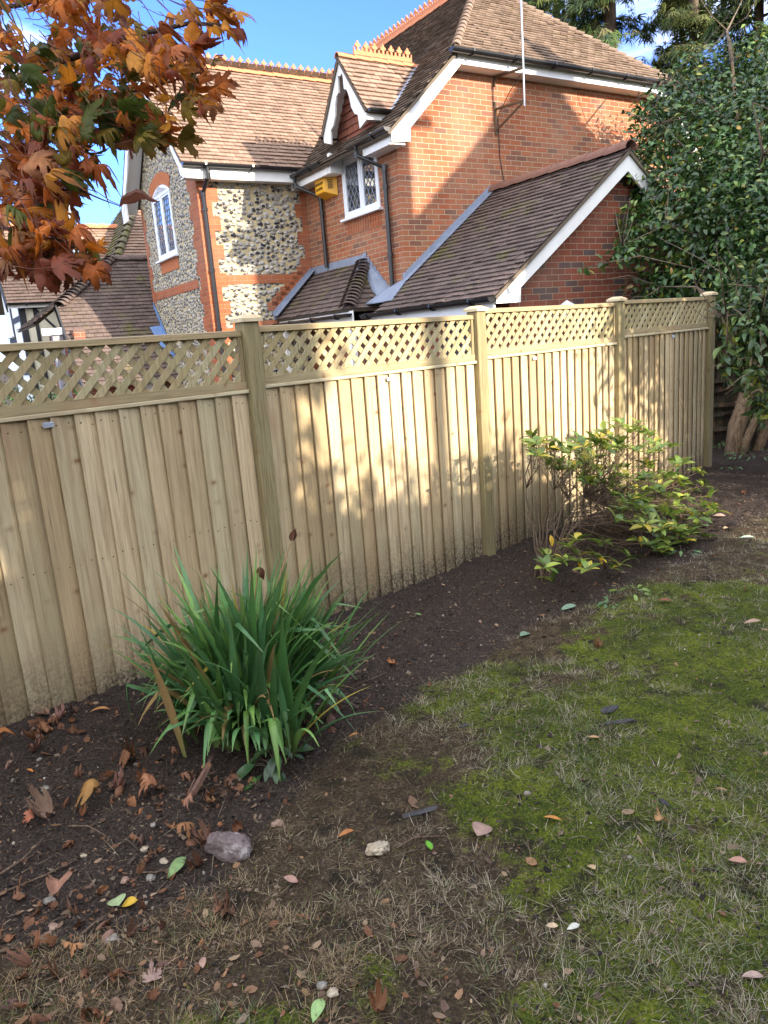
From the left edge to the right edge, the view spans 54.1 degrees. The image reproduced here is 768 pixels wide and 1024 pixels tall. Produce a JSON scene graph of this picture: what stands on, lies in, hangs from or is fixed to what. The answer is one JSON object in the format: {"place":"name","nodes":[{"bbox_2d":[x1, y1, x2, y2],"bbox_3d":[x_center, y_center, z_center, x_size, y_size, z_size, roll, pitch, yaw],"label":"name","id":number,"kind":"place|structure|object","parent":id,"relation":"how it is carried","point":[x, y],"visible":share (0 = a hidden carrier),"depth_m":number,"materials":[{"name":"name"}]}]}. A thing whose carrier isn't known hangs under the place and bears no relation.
{"place":"outdoors","nodes":[
{"label":"outdoors","id":0,"kind":"place"},
{"bbox_2d":[0,371,767,1023],"bbox_3d":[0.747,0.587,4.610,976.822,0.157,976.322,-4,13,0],"label":"ground","id":1,"kind":"structure","parent":0,"point":[500,585],"depth_m":2.79,"materials":[{"name":"soil"}]},
{"bbox_2d":[0,727,14,741],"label":"fallen leaf","id":2,"kind":"object","parent":1,"relation":"on","point":[5,730],"visible":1,"depth_m":3.38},
{"bbox_2d":[0,946,17,953],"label":"twig","id":3,"kind":"object","parent":1,"relation":"on","point":[4,950],"visible":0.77,"depth_m":2.21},
{"bbox_2d":[0,838,43,874],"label":"twig","id":4,"kind":"object","parent":1,"relation":"on","point":[24,858],"visible":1,"depth_m":2.66,"materials":[{"name":"wood"}]},
{"bbox_2d":[22,809,33,824],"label":"fallen leaf","id":5,"kind":"object","parent":1,"relation":"on","point":[28,816],"visible":1,"depth_m":2.86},
{"bbox_2d":[3,381,55,404],"bbox_3d":[-7.692,-2.217,16.446,2.056,1.813,2.130,-4,13,0],"label":"garden shrub","id":6,"kind":"object","parent":1,"relation":"on","point":[31,398],"visible":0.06,"depth_m":16.13,"materials":[{"name":"green plant"}]},
{"bbox_2d":[28,732,42,750],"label":"fallen leaf","id":7,"kind":"object","parent":1,"relation":"on","point":[38,741],"visible":1,"depth_m":3.34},
{"bbox_2d":[23,783,52,818],"bbox_3d":[-1.317,1.107,2.870,0.078,0.152,0.090,6,16,37],"label":"fallen leaf","id":8,"kind":"object","parent":1,"relation":"on","point":[41,806],"visible":1,"depth_m":2.90,"materials":[{"name":"plant"}]},
{"bbox_2d":[7,859,77,891],"bbox_3d":[-1.165,1.243,2.569,0.228,0.018,0.013,-12,15,-30],"label":"twig","id":9,"kind":"object","parent":1,"relation":"on","point":[29,881],"visible":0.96,"depth_m":2.56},
{"bbox_2d":[37,718,54,731],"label":"fallen leaf","id":10,"kind":"object","parent":1,"relation":"on","point":[44,727],"visible":1,"depth_m":3.47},
{"bbox_2d":[42,896,55,904],"bbox_3d":[-1.098,1.273,2.459,0.042,0.021,0.028,-4,13,0],"label":"pebble","id":11,"kind":"object","parent":1,"relation":"on","point":[47,900],"visible":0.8,"depth_m":2.46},
{"bbox_2d":[48,923,57,930],"bbox_3d":[-1.026,1.284,2.324,0.038,0.019,0.026,-4,13,0],"label":"pebble","id":12,"kind":"object","parent":1,"relation":"on","point":[51,926],"visible":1,"depth_m":2.32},
{"bbox_2d":[48,702,65,721],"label":"fallen leaf","id":13,"kind":"object","parent":1,"relation":"on","point":[59,714],"visible":0.93,"depth_m":3.59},
{"bbox_2d":[46,868,72,896],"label":"fallen leaf","id":14,"kind":"object","parent":1,"relation":"on","point":[53,884],"visible":1,"depth_m":2.38,"materials":[{"name":"plant"}]},
{"bbox_2d":[48,375,93,397],"bbox_3d":[-3.651,-0.847,9.236,1.704,1.666,1.849,0,14,20],"label":"garden shrub","id":15,"kind":"object","parent":1,"relation":"on","point":[74,391],"visible":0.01,"depth_m":9.12,"materials":[{"name":"green plant"}]},
{"bbox_2d":[63,941,81,956],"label":"fallen leaf","id":16,"kind":"object","parent":1,"relation":"on","point":[73,945],"visible":1,"depth_m":2.20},
{"bbox_2d":[68,821,106,835],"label":"twig","id":17,"kind":"object","parent":1,"relation":"on","point":[89,826],"visible":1,"depth_m":2.82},
{"bbox_2d":[76,779,100,806],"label":"fallen leaf","id":18,"kind":"object","parent":1,"relation":"on","point":[88,786],"visible":1,"depth_m":2.92,"materials":[{"name":"plant"}]},
{"bbox_2d":[0,205,177,400],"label":"timbered house","id":19,"kind":"structure","parent":1,"relation":"on","point":[123,305],"depth_m":15.29,"materials":[{"name":"tile"}]},
{"bbox_2d":[1,294,13,338],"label":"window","id":20,"kind":"structure","parent":19,"relation":"in","point":[7,314],"depth_m":18.84,"materials":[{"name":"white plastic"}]},
{"bbox_2d":[145,383,164,389],"bbox_3d":[-4.446,-1.899,14.865,0.400,1.900,0.017,-12,15,-30],"label":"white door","id":21,"kind":"structure","parent":19,"relation":"in","point":[149,386],"depth_m":14.68,"materials":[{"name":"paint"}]},
{"bbox_2d":[88,946,97,968],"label":"twig","id":22,"kind":"object","parent":1,"relation":"on","point":[90,963],"visible":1,"depth_m":2.15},
{"bbox_2d":[82,906,118,934],"bbox_3d":[-0.869,1.262,2.324,0.027,0.024,0.140,3,15,30],"label":"twig","id":23,"kind":"object","parent":1,"relation":"on","point":[93,923],"visible":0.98,"depth_m":2.31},
{"bbox_2d":[90,706,118,711],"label":"fallen leaf","id":24,"kind":"object","parent":1,"relation":"on","point":[102,707],"visible":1,"depth_m":3.67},
{"bbox_2d":[105,933,120,942],"bbox_3d":[-0.812,1.277,2.246,0.042,0.029,0.036,-15,16,-38],"label":"stone","id":25,"kind":"object","parent":1,"relation":"on","point":[113,938],"visible":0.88,"depth_m":2.24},
{"bbox_2d":[93,967,133,989],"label":"twig","id":26,"kind":"object","parent":1,"relation":"on","point":[100,983],"visible":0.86,"depth_m":2.06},
{"bbox_2d":[107,893,125,915],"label":"fallen leaf","id":27,"kind":"object","parent":1,"relation":"on","point":[117,900],"visible":1,"depth_m":2.39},
{"bbox_2d":[113,766,125,786],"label":"fallen leaf","id":28,"kind":"object","parent":1,"relation":"on","point":[118,782],"visible":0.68,"depth_m":3.07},
{"bbox_2d":[120,876,128,883],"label":"pebble","id":29,"kind":"object","parent":1,"relation":"on","point":[124,880],"visible":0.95,"depth_m":2.49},
{"bbox_2d":[0,0,256,295],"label":"maple tree","id":30,"kind":"object","parent":1,"relation":"on","point":[42,194],"visible":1,"depth_m":1.94,"materials":[{"name":"orange plant"}]},
{"bbox_2d":[119,742,139,767],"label":"fallen leaf","id":31,"kind":"object","parent":1,"relation":"on","point":[125,755],"visible":1,"depth_m":3.20,"materials":[{"name":"plant"}]},
{"bbox_2d":[122,896,143,906],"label":"fallen leaf","id":32,"kind":"object","parent":1,"relation":"on","point":[130,900],"visible":1,"depth_m":2.39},
{"bbox_2d":[0,390,267,726],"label":"boarded fence","id":33,"kind":"object","parent":1,"relation":"on","point":[99,505],"visible":0.91,"depth_m":3.79,"materials":[{"name":"wood"}]},
{"bbox_2d":[0,330,246,417],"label":"trellis topper","id":34,"kind":"object","parent":33,"relation":"on","point":[21,404],"visible":1,"depth_m":3.72,"materials":[{"name":"wood"}]},
{"bbox_2d":[140,846,148,852],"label":"pebble","id":35,"kind":"object","parent":1,"relation":"on","point":[143,849],"visible":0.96,"depth_m":2.67,"materials":[{"name":"beige stone"}]},
{"bbox_2d":[138,773,156,797],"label":"fallen leaf","id":36,"kind":"object","parent":1,"relation":"on","point":[148,779],"visible":1,"depth_m":2.97,"materials":[{"name":"plant"}]},
{"bbox_2d":[146,874,155,881],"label":"pebble","id":37,"kind":"object","parent":1,"relation":"on","point":[150,877],"visible":1,"depth_m":2.51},
{"bbox_2d":[141,958,161,982],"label":"fallen leaf","id":38,"kind":"object","parent":1,"relation":"on","point":[151,975],"visible":0.99,"depth_m":2.07,"materials":[{"name":"plant"}]},
{"bbox_2d":[136,867,168,873],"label":"twig","id":39,"kind":"object","parent":1,"relation":"on","point":[160,870],"visible":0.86,"depth_m":2.54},
{"bbox_2d":[159,858,168,863],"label":"pebble","id":40,"kind":"object","parent":1,"relation":"on","point":[163,861],"visible":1,"depth_m":2.62,"materials":[{"name":"beige stone"}]},
{"bbox_2d":[168,857,192,877],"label":"fallen leaf","id":41,"kind":"object","parent":1,"relation":"on","point":[177,864],"visible":0.8,"depth_m":2.52,"materials":[{"name":"plant"}]},
{"bbox_2d":[174,822,193,841],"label":"fallen leaf","id":42,"kind":"object","parent":1,"relation":"on","point":[186,825],"visible":1,"depth_m":2.68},
{"bbox_2d":[184,793,192,809],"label":"fallen leaf","id":43,"kind":"object","parent":1,"relation":"on","point":[189,796],"visible":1,"depth_m":2.85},
{"bbox_2d":[189,817,209,844],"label":"fallen leaf","id":44,"kind":"object","parent":1,"relation":"on","point":[200,838],"visible":0.92,"depth_m":2.67,"materials":[{"name":"plant"}]},
{"bbox_2d":[199,957,205,967],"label":"fallen leaf","id":45,"kind":"object","parent":1,"relation":"on","point":[202,961],"visible":1,"depth_m":2.09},
{"bbox_2d":[202,794,217,802],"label":"fallen leaf","id":46,"kind":"object","parent":1,"relation":"on","point":[208,800],"visible":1,"depth_m":2.90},
{"bbox_2d":[204,831,251,862],"bbox_3d":[-0.540,1.164,2.619,0.183,0.110,0.102,0,14,20],"label":"rock","id":47,"kind":"object","parent":1,"relation":"on","point":[231,847],"visible":0.97,"depth_m":2.58,"materials":[{"name":"stone"}]},
{"bbox_2d":[225,773,239,795],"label":"fallen leaf","id":48,"kind":"object","parent":1,"relation":"on","point":[230,778],"visible":1,"depth_m":2.91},
{"bbox_2d":[97,529,402,778],"bbox_3d":[-0.592,0.571,3.341,1.015,0.888,1.576,-16,18,-42],"label":"spiky clump","id":49,"kind":"object","parent":1,"relation":"on","point":[256,669],"visible":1,"depth_m":3.20,"materials":[{"name":"green plant"}]},
{"bbox_2d":[243,774,261,790],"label":"seedling","id":50,"kind":"object","parent":1,"relation":"on","point":[253,780],"visible":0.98,"depth_m":3.02,"materials":[{"name":"green plant"}]},
{"bbox_2d":[230,314,288,609],"bbox_3d":[-0.688,-0.036,4.422,0.132,2.180,0.132,-16,17,-40],"label":"fence post","id":51,"kind":"object","parent":1,"relation":"on","point":[247,326],"visible":0.72,"depth_m":4.29,"materials":[{"name":"wood"}]},
{"bbox_2d":[236,733,313,783],"bbox_3d":[-0.456,1.018,3.134,0.255,0.143,0.302,0,14,19],"label":"seedling","id":52,"kind":"object","parent":1,"relation":"on","point":[270,769],"visible":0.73,"depth_m":3.06,"materials":[{"name":"green plant"}]},
{"bbox_2d":[271,819,283,827],"bbox_3d":[-0.389,1.134,2.736,0.048,0.030,0.034,-4,13,0],"label":"stone","id":53,"kind":"object","parent":1,"relation":"on","point":[277,822],"visible":0.99,"depth_m":2.73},
{"bbox_2d":[284,875,303,882],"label":"fallen leaf","id":54,"kind":"object","parent":1,"relation":"on","point":[291,878],"visible":1,"depth_m":2.42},
{"bbox_2d":[311,986,326,1022],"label":"fallen leaf","id":55,"kind":"object","parent":1,"relation":"on","point":[316,1003],"visible":1,"depth_m":1.92,"materials":[{"name":"plant"}]},
{"bbox_2d":[316,981,326,989],"bbox_3d":[-0.165,1.257,1.991,0.029,0.020,0.023,-4,13,0],"label":"pebble","id":56,"kind":"object","parent":1,"relation":"on","point":[323,984],"visible":0.98,"depth_m":1.99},
{"bbox_2d":[327,987,338,997],"bbox_3d":[-0.134,1.257,1.966,0.032,0.019,0.030,-4,13,0],"label":"pebble","id":57,"kind":"object","parent":1,"relation":"on","point":[332,992],"visible":1,"depth_m":1.96,"materials":[{"name":"beige stone"}]},
{"bbox_2d":[338,829,359,836],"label":"fallen leaf","id":58,"kind":"object","parent":1,"relation":"on","point":[345,831],"visible":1,"depth_m":2.63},
{"bbox_2d":[265,361,482,617],"bbox_3d":[0.026,-0.186,5.076,1.860,1.507,0.082,-16,17,-40],"label":"boarded fence","id":59,"kind":"object","parent":1,"relation":"on","point":[356,476],"visible":0.97,"depth_m":4.97,"materials":[{"name":"wood"}]},
{"bbox_2d":[259,315,474,383],"bbox_3d":[-0.039,-1.079,4.869,1.854,0.327,0.052,-16,17,-41],"label":"trellis topper","id":60,"kind":"object","parent":59,"relation":"on","point":[296,373],"visible":0.88,"depth_m":4.77,"materials":[{"name":"wood"}]},
{"bbox_2d":[365,841,389,855],"bbox_3d":[-0.021,1.137,2.533,0.087,0.048,0.059,-11,15,-28],"label":"stone","id":61,"kind":"object","parent":1,"relation":"on","point":[378,848],"visible":1,"depth_m":2.52,"materials":[{"name":"stone"}]},
{"bbox_2d":[368,977,386,1012],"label":"fallen leaf","id":62,"kind":"object","parent":1,"relation":"on","point":[378,999],"visible":1,"depth_m":1.91,"materials":[{"name":"plant"}]},
{"bbox_2d":[0,484,767,1023],"bbox_3d":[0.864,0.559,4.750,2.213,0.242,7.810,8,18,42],"label":"leaf litter","id":63,"kind":"object","parent":1,"relation":"on","point":[22,958],"visible":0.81,"depth_m":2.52,"materials":[{"name":"plant"}]},
{"bbox_2d":[0,516,767,1023],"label":"moss","id":64,"kind":"object","parent":1,"relation":"on","point":[596,822],"visible":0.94,"depth_m":2.57,"materials":[{"name":"green plant"}]},
{"bbox_2d":[3,492,765,962],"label":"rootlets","id":65,"kind":"object","parent":1,"relation":"on","point":[235,766],"visible":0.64,"depth_m":3.04,"materials":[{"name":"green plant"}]},
{"bbox_2d":[402,805,437,817],"bbox_3d":[0.132,1.095,2.736,0.154,0.018,0.028,-9,14,-20],"label":"bark piece","id":66,"kind":"object","parent":1,"relation":"on","point":[420,811],"visible":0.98,"depth_m":2.73,"materials":[{"name":"wood"}]},
{"bbox_2d":[396,832,445,848],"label":"twig","id":67,"kind":"object","parent":1,"relation":"on","point":[405,842],"visible":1,"depth_m":2.56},
{"bbox_2d":[121,0,733,457],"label":"brick house","id":68,"kind":"structure","parent":1,"relation":"on","point":[427,212],"depth_m":11.77,"materials":[{"name":"orange brick"}]},
{"bbox_2d":[151,188,178,263],"bbox_3d":[-4.064,-5.247,13.847,0.115,1.155,1.240,-12,15,-30],"label":"window","id":69,"kind":"structure","parent":68,"relation":"in","point":[162,209],"depth_m":13.82,"materials":[{"name":"white plastic"}]},
{"bbox_2d":[315,177,337,199],"bbox_3d":[-0.961,-5.336,12.354,0.201,0.316,0.454,-12,15,-30],"label":"alarm box","id":70,"kind":"object","parent":68,"relation":"attached to","point":[326,188],"visible":0.99,"depth_m":12.24,"materials":[{"name":"yellow plastic"}]},
{"bbox_2d":[340,151,382,222],"bbox_3d":[-0.382,-5.064,11.638,0.115,0.915,1.190,-12,15,-30],"label":"window","id":71,"kind":"structure","parent":68,"relation":"in","point":[360,178],"depth_m":11.65,"materials":[{"name":"white plastic"}]},
{"bbox_2d":[493,0,524,180],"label":"aerial mast","id":72,"kind":"object","parent":68,"relation":"attached to","point":[496,108],"visible":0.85,"depth_m":11.24,"materials":[{"name":"metal"}]},
{"bbox_2d":[552,300,573,322],"bbox_3d":[2.248,-2.495,9.430,0.211,0.308,0.321,-12,15,-30],"label":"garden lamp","id":73,"kind":"object","parent":68,"relation":"attached to","point":[566,302],"visible":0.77,"depth_m":9.32,"materials":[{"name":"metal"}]},
{"bbox_2d":[426,840,433,852],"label":"fallen leaf","id":74,"kind":"object","parent":1,"relation":"on","point":[429,844],"visible":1,"depth_m":2.53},
{"bbox_2d":[463,306,495,555],"bbox_3d":[0.747,-0.437,5.695,0.132,2.176,0.132,-16,17,-41],"label":"fence post","id":75,"kind":"object","parent":1,"relation":"on","point":[478,313],"visible":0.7,"depth_m":5.61,"materials":[{"name":"wood"}]},
{"bbox_2d":[472,817,491,835],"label":"fallen leaf","id":76,"kind":"object","parent":1,"relation":"on","point":[479,829],"visible":1,"depth_m":2.60,"materials":[{"name":"plant"}]},
{"bbox_2d":[487,342,616,550],"bbox_3d":[1.449,-0.601,6.335,1.824,1.516,0.082,-16,17,-40],"label":"boarded fence","id":77,"kind":"object","parent":1,"relation":"on","point":[589,377],"visible":0.77,"depth_m":6.14,"materials":[{"name":"wood"}]},
{"bbox_2d":[485,303,615,355],"bbox_3d":[1.382,-1.507,6.124,1.821,0.345,0.052,-16,17,-40],"label":"trellis topper","id":78,"kind":"object","parent":77,"relation":"on","point":[520,347],"visible":0.88,"depth_m":6.06,"materials":[{"name":"wood"}]},
{"bbox_2d":[546,922,557,927],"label":"fallen leaf","id":79,"kind":"object","parent":1,"relation":"on","point":[552,925],"visible":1,"depth_m":2.15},
{"bbox_2d":[522,0,589,29],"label":"conifer tree","id":80,"kind":"object","parent":1,"relation":"on","point":[544,6],"visible":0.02,"depth_m":36.01,"materials":[{"name":"green plant"}]},
{"bbox_2d":[544,815,568,819],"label":"fallen leaf","id":81,"kind":"object","parent":1,"relation":"on","point":[554,817],"visible":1,"depth_m":2.61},
{"bbox_2d":[561,604,581,609],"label":"fallen leaf","id":82,"kind":"object","parent":1,"relation":"on","point":[566,606],"visible":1,"depth_m":4.62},
{"bbox_2d":[567,922,579,929],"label":"fallen leaf","id":83,"kind":"object","parent":1,"relation":"on","point":[574,925],"visible":0.92,"depth_m":2.13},
{"bbox_2d":[594,637,602,646],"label":"fallen leaf","id":84,"kind":"object","parent":1,"relation":"on","point":[598,644],"visible":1,"depth_m":3.95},
{"bbox_2d":[596,596,618,608],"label":"seedling","id":85,"kind":"object","parent":1,"relation":"on","point":[604,602],"visible":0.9,"depth_m":4.58,"materials":[{"name":"green plant"}]},
{"bbox_2d":[601,705,618,712],"bbox_3d":[0.997,0.870,3.321,0.104,0.022,0.046,-11,15,-28],"label":"bark piece","id":86,"kind":"object","parent":1,"relation":"on","point":[609,709],"visible":0.98,"depth_m":3.31,"materials":[{"name":"wood"}]},
{"bbox_2d":[546,0,686,189],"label":"conifer tree","id":87,"kind":"object","parent":1,"relation":"on","point":[610,31],"visible":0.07,"depth_m":29.62,"materials":[{"name":"green plant"}]},
{"bbox_2d":[606,296,626,493],"bbox_3d":[2.157,-0.847,6.943,0.132,2.205,0.132,-16,17,-40],"label":"fence post","id":88,"kind":"object","parent":1,"relation":"on","point":[619,373],"visible":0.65,"depth_m":6.79,"materials":[{"name":"wood"}]},
{"bbox_2d":[603,719,636,724],"bbox_3d":[1.007,0.894,3.198,0.150,0.022,0.022,-6,13,-5],"label":"bark piece","id":89,"kind":"object","parent":1,"relation":"on","point":[622,721],"visible":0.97,"depth_m":3.19,"materials":[{"name":"wood"}]},
{"bbox_2d":[519,410,729,583],"bbox_3d":[2.063,-0.314,5.984,3.915,1.090,1.190,-16,17,-41],"label":"leaning shrub","id":90,"kind":"object","parent":1,"relation":"on","point":[641,501],"visible":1,"depth_m":5.55,"materials":[{"name":"green plant"}]},
{"bbox_2d":[609,584,650,600],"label":"seedling","id":91,"kind":"object","parent":1,"relation":"on","point":[635,596],"visible":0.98,"depth_m":4.71,"materials":[{"name":"green plant"}]},
{"bbox_2d":[654,807,666,821],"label":"fallen leaf","id":92,"kind":"object","parent":1,"relation":"on","point":[659,817],"visible":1,"depth_m":2.56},
{"bbox_2d":[658,798,669,806],"bbox_3d":[0.987,1.025,2.649,0.019,0.020,0.050,-10,14,-24],"label":"bark piece","id":93,"kind":"object","parent":1,"relation":"on","point":[663,802],"visible":0.99,"depth_m":2.64,"materials":[{"name":"wood"}]},
{"bbox_2d":[625,327,708,495],"bbox_3d":[2.820,-1.030,7.543,1.724,1.529,0.082,-16,17,-40],"label":"boarded fence","id":94,"kind":"object","parent":1,"relation":"on","point":[650,410],"visible":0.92,"depth_m":7.51,"materials":[{"name":"wood"}]},
{"bbox_2d":[625,297,708,334],"bbox_3d":[2.754,-1.926,7.335,1.721,0.311,0.052,-16,17,-40],"label":"trellis topper","id":95,"kind":"object","parent":94,"relation":"on","point":[703,322],"visible":0.89,"depth_m":7.30,"materials":[{"name":"wood"}]},
{"bbox_2d":[577,0,767,454],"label":"evergreen tree","id":96,"kind":"object","parent":1,"relation":"on","point":[740,143],"visible":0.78,"depth_m":9.40,"materials":[{"name":"green plant"}]},
{"bbox_2d":[583,303,767,454],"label":"old fence","id":97,"kind":"object","parent":1,"relation":"on","point":[723,407],"visible":0.1,"depth_m":9.33,"materials":[{"name":"brown wood"}]},
{"bbox_2d":[660,544,701,556],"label":"seedling","id":98,"kind":"object","parent":1,"relation":"on","point":[680,553],"visible":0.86,"depth_m":5.49,"materials":[{"name":"green plant"}]},
{"bbox_2d":[646,0,726,219],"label":"conifer tree","id":99,"kind":"object","parent":1,"relation":"on","point":[689,16],"visible":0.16,"depth_m":33.62,"materials":[{"name":"green plant"}]},
{"bbox_2d":[700,291,717,466],"bbox_3d":[3.494,-1.231,8.127,0.132,2.223,0.132,-16,17,-41],"label":"fence post","id":100,"kind":"object","parent":1,"relation":"on","point":[709,393],"visible":0.68,"depth_m":8.05,"materials":[{"name":"wood"}]},
{"bbox_2d":[699,0,767,262],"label":"conifer tree","id":101,"kind":"object","parent":1,"relation":"on","point":[745,7],"visible":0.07,"depth_m":27.05,"materials":[{"name":"green plant"}]},
{"bbox_2d":[708,251,767,430],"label":"leaved shrub","id":102,"kind":"object","parent":1,"relation":"on","point":[751,317],"visible":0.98,"depth_m":7.13,"materials":[{"name":"green plant"}]},
{"bbox_2d":[728,856,755,865],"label":"fallen leaf","id":103,"kind":"object","parent":1,"relation":"on","point":[737,859],"visible":1,"depth_m":2.33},
{"bbox_2d":[723,447,767,461],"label":"ivy patch","id":104,"kind":"object","parent":1,"relation":"on","point":[740,456],"visible":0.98,"depth_m":8.57,"materials":[{"name":"green plant"}]},
{"bbox_2d":[742,970,767,977],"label":"fallen leaf","id":105,"kind":"object","parent":1,"relation":"on","point":[751,973],"visible":1,"depth_m":1.93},
{"bbox_2d":[744,618,767,623],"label":"fallen leaf","id":106,"kind":"object","parent":1,"relation":"on","point":[751,620],"visible":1,"depth_m":4.13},
{"bbox_2d":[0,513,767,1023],"bbox_3d":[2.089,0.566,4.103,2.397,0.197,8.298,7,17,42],"label":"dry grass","id":107,"kind":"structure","parent":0,"point":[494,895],"depth_m":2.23,"materials":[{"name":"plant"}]},
{"bbox_2d":[0,501,767,1023],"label":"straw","id":108,"kind":"object","parent":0,"point":[354,881],"visible":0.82,"depth_m":2.35,"materials":[{"name":"beige plant"}]},
{"bbox_2d":[0,0,767,370],"label":"sky","id":109,"kind":"structure","parent":0,"point":[305,33],"materials":[{"name":"blue"}]},
{"bbox_2d":[2,513,767,1023],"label":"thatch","id":110,"kind":"object","parent":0,"point":[406,887],"visible":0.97,"depth_m":2.26,"materials":[{"name":"brown plant"}]},
{"bbox_2d":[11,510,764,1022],"bbox_3d":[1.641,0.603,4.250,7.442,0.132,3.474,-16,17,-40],"label":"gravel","id":111,"kind":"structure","parent":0,"point":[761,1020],"depth_m":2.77,"materials":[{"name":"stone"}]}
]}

